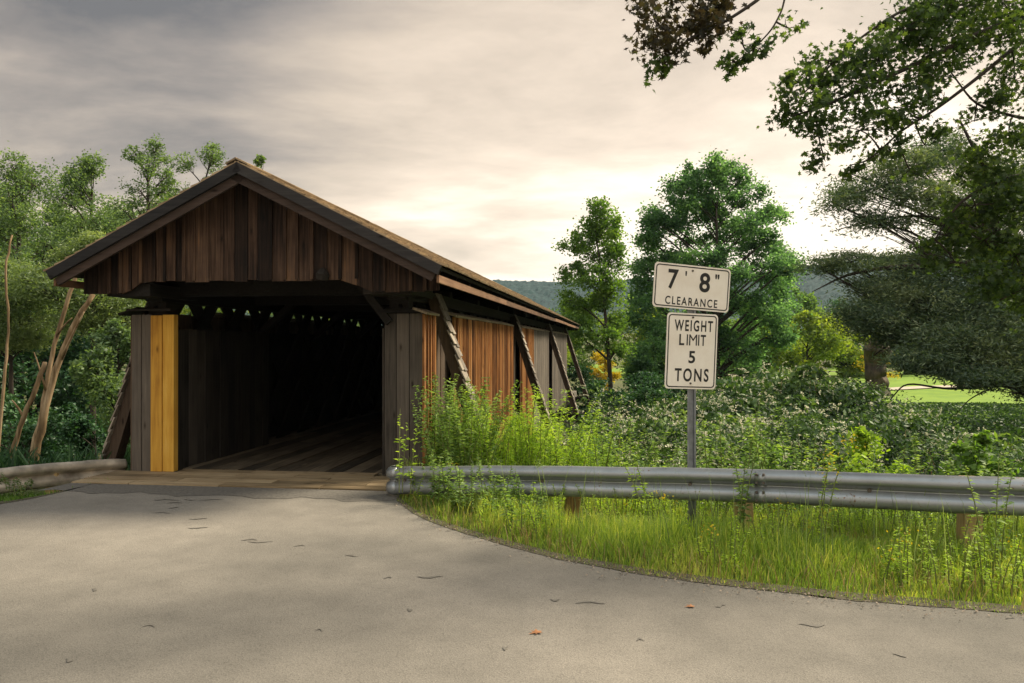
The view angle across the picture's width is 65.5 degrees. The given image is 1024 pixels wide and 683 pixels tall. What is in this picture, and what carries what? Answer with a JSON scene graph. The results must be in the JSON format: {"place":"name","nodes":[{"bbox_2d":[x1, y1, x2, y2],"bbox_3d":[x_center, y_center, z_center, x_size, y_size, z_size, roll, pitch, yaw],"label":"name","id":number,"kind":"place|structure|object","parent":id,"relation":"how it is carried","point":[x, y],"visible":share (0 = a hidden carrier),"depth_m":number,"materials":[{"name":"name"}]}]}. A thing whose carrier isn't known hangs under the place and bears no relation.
{"place":"outdoors","nodes":[
{"label":"outdoors","id":0,"kind":"place"},
{"bbox_2d":[0,333,1023,613],"bbox_3d":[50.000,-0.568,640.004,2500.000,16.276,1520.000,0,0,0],"label":"ground","id":1,"kind":"structure","parent":0,"point":[616,385],"depth_m":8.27,"materials":[{"name":"green plant"}]},
{"bbox_2d":[0,355,7,444],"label":"understory tree","id":2,"kind":"object","parent":1,"relation":"on","point":[1,374],"visible":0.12,"depth_m":27.21,"materials":[{"name":"green plant"}]},
{"bbox_2d":[0,235,12,444],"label":"bare trunk","id":3,"kind":"object","parent":1,"relation":"on","point":[6,359],"visible":1,"depth_m":14.54,"materials":[{"name":"brown wood"}]},
{"bbox_2d":[0,472,33,495],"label":"rail weeds","id":4,"kind":"object","parent":1,"relation":"on","point":[18,484],"visible":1,"depth_m":9.43,"materials":[{"name":"green plant"}]},
{"bbox_2d":[0,201,41,264],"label":"woodland tree","id":5,"kind":"object","parent":1,"relation":"on","point":[21,240],"visible":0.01,"depth_m":38.63,"materials":[{"name":"green plant"}]},
{"bbox_2d":[10,362,46,457],"bbox_3d":[-8.407,1.774,13.383,1.050,2.868,0.200,0,0,-5],"label":"bare trunk","id":6,"kind":"object","parent":1,"relation":"on","point":[24,414],"visible":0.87,"depth_m":13.37,"materials":[{"name":"wood"}]},
{"bbox_2d":[0,141,76,398],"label":"woodland tree","id":7,"kind":"object","parent":1,"relation":"on","point":[14,224],"visible":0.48,"depth_m":32.61,"materials":[{"name":"green plant"}]},
{"bbox_2d":[0,249,76,447],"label":"willow tree","id":8,"kind":"object","parent":1,"relation":"on","point":[28,335],"visible":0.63,"depth_m":24.62,"materials":[{"name":"green plant"}]},
{"bbox_2d":[0,200,77,307],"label":"distant tree","id":9,"kind":"object","parent":1,"relation":"on","point":[28,237],"depth_m":69.90,"materials":[{"name":"green plant"}]},
{"bbox_2d":[0,387,85,462],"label":"bush","id":10,"kind":"object","parent":1,"relation":"on","point":[56,417],"visible":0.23,"depth_m":18.68,"materials":[{"name":"green plant"}]},
{"bbox_2d":[0,483,98,503],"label":"soil","id":11,"kind":"structure","parent":1,"relation":"on","point":[1,502],"depth_m":9.03,"materials":[{"name":"brown soil"}]},
{"bbox_2d":[0,198,100,367],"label":"woodland tree","id":12,"kind":"object","parent":1,"relation":"on","point":[55,219],"visible":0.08,"depth_m":45.41,"materials":[{"name":"green plant"}]},
{"bbox_2d":[28,278,76,462],"bbox_3d":[-8.842,1.196,15.030,1.379,5.926,0.318,0,0,-12],"label":"bare trunk","id":13,"kind":"object","parent":1,"relation":"on","point":[60,327],"visible":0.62,"depth_m":15.05,"materials":[{"name":"brown wood"}]},
{"bbox_2d":[0,477,107,502],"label":"grass","id":14,"kind":"structure","parent":1,"relation":"on","point":[8,497],"depth_m":9.34,"materials":[{"name":"green plant"}]},
{"bbox_2d":[0,301,119,450],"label":"understory tree","id":15,"kind":"object","parent":1,"relation":"on","point":[64,393],"visible":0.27,"depth_m":29.45,"materials":[{"name":"green plant"}]},
{"bbox_2d":[31,294,94,464],"bbox_3d":[-7.813,1.214,13.563,1.280,4.103,0.351,0,0,0],"label":"bare trunk","id":16,"kind":"object","parent":1,"relation":"on","point":[40,434],"visible":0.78,"depth_m":13.52,"materials":[{"name":"wood"}]},
{"bbox_2d":[0,459,126,493],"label":"guardrail","id":17,"kind":"object","parent":1,"relation":"on","point":[47,475],"visible":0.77,"depth_m":10.40,"materials":[{"name":"grey metal"}]},
{"bbox_2d":[0,442,130,470],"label":"undergrowth","id":18,"kind":"object","parent":1,"relation":"on","point":[12,461],"visible":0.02,"depth_m":11.36,"materials":[{"name":"green plant"}]},
{"bbox_2d":[8,217,124,380],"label":"distant tree","id":19,"kind":"object","parent":1,"relation":"on","point":[50,263],"depth_m":69.69,"materials":[{"name":"green plant"}]},
{"bbox_2d":[0,226,145,426],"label":"willow tree","id":20,"kind":"object","parent":1,"relation":"on","point":[102,309],"visible":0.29,"depth_m":23.27,"materials":[{"name":"green plant"}]},
{"bbox_2d":[21,149,142,310],"bbox_3d":[-18.632,-2.040,36.097,5.856,13.261,5.694,0,0,-37],"label":"woodland tree","id":21,"kind":"object","parent":1,"relation":"on","point":[87,167],"visible":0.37,"depth_m":35.30,"materials":[{"name":"green plant"}]},
{"bbox_2d":[41,413,130,467],"bbox_3d":[-8.614,3.027,16.488,1.974,3.151,2.132,0,0,0],"label":"bush","id":22,"kind":"object","parent":1,"relation":"on","point":[76,430],"visible":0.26,"depth_m":16.32,"materials":[{"name":"green plant"}]},
{"bbox_2d":[66,318,130,457],"bbox_3d":[-9.002,2.119,18.562,2.432,5.362,2.326,0,0,0],"label":"sapling","id":23,"kind":"object","parent":1,"relation":"on","point":[95,371],"visible":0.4,"depth_m":18.15,"materials":[{"name":"green plant"}]},
{"bbox_2d":[69,319,127,422],"bbox_3d":[-16.966,1.155,34.328,5.883,7.129,5.957,0,0,0],"label":"understory tree","id":24,"kind":"object","parent":1,"relation":"on","point":[115,361],"visible":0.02,"depth_m":32.96,"materials":[{"name":"green plant"}]},
{"bbox_2d":[32,198,246,368],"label":"distant tree","id":25,"kind":"object","parent":1,"relation":"on","point":[123,224],"depth_m":71.99,"materials":[{"name":"green plant"}]},
{"bbox_2d":[101,134,178,327],"bbox_3d":[-14.184,-1.516,31.244,3.028,13.430,3.330,0,0,45],"label":"woodland tree","id":26,"kind":"object","parent":1,"relation":"on","point":[161,187],"visible":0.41,"depth_m":31.00,"materials":[{"name":"green plant"}]},
{"bbox_2d":[151,195,233,315],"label":"woodland tree","id":27,"kind":"object","parent":1,"relation":"on","point":[187,310],"visible":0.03,"depth_m":41.24,"materials":[{"name":"green plant"}]},
{"bbox_2d":[163,141,228,315],"bbox_3d":[-13.049,-1.831,32.906,3.137,13.329,3.924,0,0,22],"label":"woodland tree","id":28,"kind":"object","parent":1,"relation":"on","point":[214,155],"visible":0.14,"depth_m":32.94,"materials":[{"name":"green plant"}]},
{"bbox_2d":[253,154,266,313],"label":"woodland tree","id":29,"kind":"object","parent":1,"relation":"on","point":[258,160],"visible":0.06,"depth_m":33.86,"materials":[{"name":"green plant"}]},
{"bbox_2d":[247,310,359,326],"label":"distant tree","id":30,"kind":"object","parent":1,"relation":"on","point":[271,315],"depth_m":81.49,"materials":[{"name":"green plant"}]},
{"bbox_2d":[43,157,593,490],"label":"covered bridge","id":31,"kind":"structure","parent":1,"relation":"on","point":[210,396],"depth_m":10.88,"materials":[{"name":"brown wood"}]},
{"bbox_2d":[395,414,418,492],"bbox_3d":[-1.191,1.204,8.734,0.201,0.901,0.460,0,0,-40],"label":"tall weed","id":32,"kind":"object","parent":1,"relation":"on","point":[399,463],"visible":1,"depth_m":8.69,"materials":[{"name":"green plant"}]},
{"bbox_2d":[411,372,520,465],"bbox_3d":[-0.601,1.598,10.838,1.469,2.398,3.322,0,0,0],"label":"mugwort stand","id":33,"kind":"object","parent":1,"relation":"on","point":[451,439],"visible":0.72,"depth_m":9.71,"materials":[{"name":"green plant"}]},
{"bbox_2d":[408,449,549,531],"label":"rail end weeds","id":34,"kind":"object","parent":1,"relation":"on","point":[438,490],"visible":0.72,"depth_m":8.18,"materials":[{"name":"green plant"}]},
{"bbox_2d":[452,384,643,502],"bbox_3d":[0.769,2.237,11.005,3.222,3.445,4.154,0,0,0],"label":"goldenrod stand","id":35,"kind":"object","parent":1,"relation":"on","point":[522,451],"visible":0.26,"depth_m":9.53,"materials":[{"name":"green plant"}]},
{"bbox_2d":[567,341,576,370],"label":"tree","id":36,"kind":"object","parent":1,"relation":"on","point":[569,358],"depth_m":80.50,"materials":[{"name":"green plant"}]},
{"bbox_2d":[549,298,605,373],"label":"tree","id":37,"kind":"object","parent":1,"relation":"on","point":[583,357],"visible":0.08,"depth_m":92.85,"materials":[{"name":"green plant"}]},
{"bbox_2d":[567,364,616,413],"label":"bush","id":38,"kind":"object","parent":1,"relation":"on","point":[585,372],"visible":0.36,"depth_m":40.53,"materials":[{"name":"green plant"}]},
{"bbox_2d":[550,195,636,402],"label":"ash tree","id":39,"kind":"object","parent":1,"relation":"on","point":[598,298],"visible":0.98,"depth_m":42.87,"materials":[{"name":"green plant"}]},
{"bbox_2d":[586,350,621,396],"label":"flowering shrub","id":40,"kind":"object","parent":1,"relation":"on","point":[604,376],"visible":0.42,"depth_m":59.44,"materials":[{"name":"yellow plant"}]},
{"bbox_2d":[616,453,650,520],"bbox_3d":[1.188,1.441,7.629,0.247,0.719,0.372,0,0,-25],"label":"tall weed","id":41,"kind":"object","parent":1,"relation":"on","point":[645,507],"visible":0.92,"depth_m":7.62,"materials":[{"name":"green plant"}]},
{"bbox_2d":[602,370,670,413],"bbox_3d":[6.226,2.906,39.972,3.509,2.995,5.400,0,0,0],"label":"bush","id":42,"kind":"object","parent":1,"relation":"on","point":[647,382],"visible":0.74,"depth_m":38.98,"materials":[{"name":"green plant"}]},
{"bbox_2d":[620,325,666,403],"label":"young maple","id":43,"kind":"object","parent":1,"relation":"on","point":[643,362],"visible":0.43,"depth_m":45.17,"materials":[{"name":"green plant"}]},
{"bbox_2d":[652,262,730,527],"bbox_3d":[1.791,0.793,7.978,0.882,3.154,0.100,0,0,-17],"label":"road sign","id":44,"kind":"object","parent":1,"relation":"on","point":[691,351],"visible":0.98,"depth_m":7.96,"materials":[{"name":"metal"}]},
{"bbox_2d":[656,377,736,401],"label":"bush","id":45,"kind":"object","parent":1,"relation":"on","point":[668,396],"visible":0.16,"depth_m":42.58,"materials":[{"name":"green plant"}]},
{"bbox_2d":[386,464,1023,554],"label":"guardrail","id":46,"kind":"object","parent":1,"relation":"on","point":[862,488],"visible":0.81,"depth_m":7.41,"materials":[{"name":"metal"}]},
{"bbox_2d":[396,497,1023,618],"bbox_3d":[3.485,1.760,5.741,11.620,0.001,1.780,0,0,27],"label":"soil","id":47,"kind":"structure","parent":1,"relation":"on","point":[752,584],"depth_m":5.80,"materials":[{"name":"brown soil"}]},
{"bbox_2d":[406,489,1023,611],"bbox_3d":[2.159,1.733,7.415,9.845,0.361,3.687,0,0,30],"label":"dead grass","id":48,"kind":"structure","parent":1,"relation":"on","point":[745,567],"depth_m":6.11,"materials":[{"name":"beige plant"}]},
{"bbox_2d":[411,463,1023,599],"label":"verge weeds","id":49,"kind":"object","parent":1,"relation":"on","point":[893,564],"visible":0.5,"depth_m":6.60,"materials":[{"name":"green plant"}]},
{"bbox_2d":[727,434,761,534],"bbox_3d":[2.150,1.361,7.314,0.326,1.013,0.218,0,0,0],"label":"tall weed","id":50,"kind":"object","parent":1,"relation":"on","point":[742,507],"visible":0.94,"depth_m":7.32,"materials":[{"name":"green plant"}]},
{"bbox_2d":[720,433,794,513],"bbox_3d":[3.235,2.333,10.494,0.970,2.265,1.057,0,0,0],"label":"broadleaf sapling","id":51,"kind":"object","parent":1,"relation":"on","point":[772,450],"visible":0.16,"depth_m":10.39,"materials":[{"name":"green plant"}]},
{"bbox_2d":[535,360,1023,523],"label":"knotweed thicket","id":52,"kind":"object","parent":1,"relation":"on","point":[837,406],"visible":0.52,"depth_m":21.08,"materials":[{"name":"green plant"}]},
{"bbox_2d":[586,388,1022,525],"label":"roadside weeds","id":53,"kind":"object","parent":1,"relation":"on","point":[710,458],"visible":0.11,"depth_m":8.91,"materials":[{"name":"green plant"}]},
{"bbox_2d":[682,431,951,526],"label":"bright weeds","id":54,"kind":"object","parent":1,"relation":"on","point":[806,456],"visible":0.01,"depth_m":10.32,"materials":[{"name":"green plant"}]},
{"bbox_2d":[622,0,1023,333],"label":"overhanging maple","id":55,"kind":"object","parent":1,"relation":"on","point":[929,18],"visible":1,"depth_m":8.06,"materials":[{"name":"green plant"}]},
{"bbox_2d":[810,431,865,550],"bbox_3d":[2.662,1.277,6.585,0.488,1.070,0.293,0,0,-27],"label":"goldenrod plant","id":56,"kind":"object","parent":1,"relation":"on","point":[824,491],"visible":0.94,"depth_m":6.59,"materials":[{"name":"green plant"}]},
{"bbox_2d":[825,425,915,518],"bbox_3d":[4.741,2.452,10.568,1.132,2.630,1.123,0,0,-31],"label":"broadleaf sapling","id":57,"kind":"object","parent":1,"relation":"on","point":[862,439],"visible":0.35,"depth_m":10.63,"materials":[{"name":"green plant"}]},
{"bbox_2d":[780,96,1023,414],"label":"willow tree","id":58,"kind":"object","parent":1,"relation":"on","point":[947,338],"visible":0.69,"depth_m":30.17,"materials":[{"name":"green plant"}]},
{"bbox_2d":[931,428,1019,520],"bbox_3d":[5.571,2.153,9.581,1.016,2.242,0.859,0,0,0],"label":"broadleaf sapling","id":59,"kind":"object","parent":1,"relation":"on","point":[983,440],"visible":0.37,"depth_m":9.49,"materials":[{"name":"green plant"}]},
{"bbox_2d":[963,455,1014,578],"bbox_3d":[3.550,1.331,5.958,0.426,0.935,0.184,0,0,-7],"label":"tall weed","id":60,"kind":"object","parent":1,"relation":"on","point":[999,521],"visible":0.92,"depth_m":5.96,"materials":[{"name":"green plant"}]},
{"bbox_2d":[0,491,1023,682],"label":"road","id":61,"kind":"structure","parent":0,"point":[218,598],"depth_m":5.14,"materials":[{"name":"grey asphalt"}]},
{"bbox_2d":[41,483,399,501],"bbox_3d":[-3.454,1.770,9.349,4.369,0.001,0.670,0,0,8],"label":"road patch","id":62,"kind":"object","parent":61,"relation":"on","point":[340,495],"visible":0.97,"depth_m":9.39,"materials":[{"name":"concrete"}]},
{"bbox_2d":[66,499,905,661],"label":"road tar marks","id":63,"kind":"object","parent":61,"relation":"on","point":[409,610],"visible":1,"depth_m":5.38},
{"bbox_2d":[529,629,541,633],"bbox_3d":[0.147,1.753,4.809,0.085,0.005,0.086,0,0,12],"label":"fallen leaf","id":64,"kind":"object","parent":61,"relation":"on","point":[536,631],"visible":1,"depth_m":4.81,"materials":[{"name":"orange plant"}]},
{"bbox_2d":[0,0,1023,281],"label":"sky","id":65,"kind":"structure","parent":0,"point":[474,133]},
{"bbox_2d":[185,253,972,335],"bbox_3d":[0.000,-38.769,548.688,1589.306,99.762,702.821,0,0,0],"label":"hills","id":66,"kind":"structure","parent":0,"point":[541,293],"depth_m":683.15,"materials":[{"name":"green plant"}]},
{"bbox_2d":[460,443,1018,583],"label":"grass stalks","id":67,"kind":"object","parent":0,"point":[661,509],"depth_m":6.70,"materials":[{"name":"green plant"}]},
{"bbox_2d":[592,364,1023,418],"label":"lawn","id":68,"kind":"structure","parent":0,"point":[934,395],"depth_m":64.36,"materials":[{"name":"green plant"}]},
{"bbox_2d":[595,305,668,367],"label":"tree","id":69,"kind":"object","parent":68,"relation":"on","point":[628,338],"visible":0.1,"depth_m":96.88,"materials":[{"name":"green plant"}]},
{"bbox_2d":[613,148,822,393],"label":"maple tree","id":70,"kind":"object","parent":68,"relation":"on","point":[703,208],"visible":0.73,"depth_m":49.35,"materials":[{"name":"green plant"}]},
{"bbox_2d":[721,305,783,373],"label":"tree","id":71,"kind":"object","parent":68,"relation":"on","point":[769,358],"visible":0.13,"depth_m":85.88,"materials":[{"name":"green plant"}]},
{"bbox_2d":[722,319,805,374],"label":"tree","id":72,"kind":"object","parent":68,"relation":"on","point":[797,342],"visible":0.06,"depth_m":88.38,"materials":[{"name":"green plant"}]},
{"bbox_2d":[773,287,835,341],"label":"tree","id":73,"kind":"object","parent":68,"relation":"on","point":[811,302],"visible":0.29,"depth_m":118.21,"materials":[{"name":"green plant"}]},
{"bbox_2d":[760,308,854,375],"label":"tree","id":74,"kind":"object","parent":68,"relation":"on","point":[815,349],"visible":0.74,"depth_m":82.61,"materials":[{"name":"green plant"}]},
{"bbox_2d":[820,333,867,376],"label":"field tree","id":75,"kind":"object","parent":68,"relation":"on","point":[846,361],"visible":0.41,"depth_m":94.46,"materials":[{"name":"green plant"}]},
{"bbox_2d":[821,297,873,349],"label":"tree","id":76,"kind":"object","parent":68,"relation":"on","point":[837,304],"visible":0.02,"depth_m":130.45,"materials":[{"name":"green plant"}]},
{"bbox_2d":[852,355,900,379],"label":"flowering shrub","id":77,"kind":"object","parent":68,"relation":"on","point":[891,376],"visible":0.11,"depth_m":83.03,"materials":[{"name":"yellow plant"}]},
{"bbox_2d":[863,338,891,395],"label":"trunk","id":78,"kind":"object","parent":68,"relation":"on","point":[878,374],"visible":0.44,"depth_m":61.35,"materials":[{"name":"brown plant"}]},
{"bbox_2d":[872,317,920,373],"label":"tree","id":79,"kind":"object","parent":68,"relation":"on","point":[895,353],"visible":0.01,"depth_m":99.21,"materials":[{"name":"green plant"}]},
{"bbox_2d":[890,385,956,389],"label":"path","id":80,"kind":"structure","parent":0,"point":[909,387],"depth_m":68.80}
]}

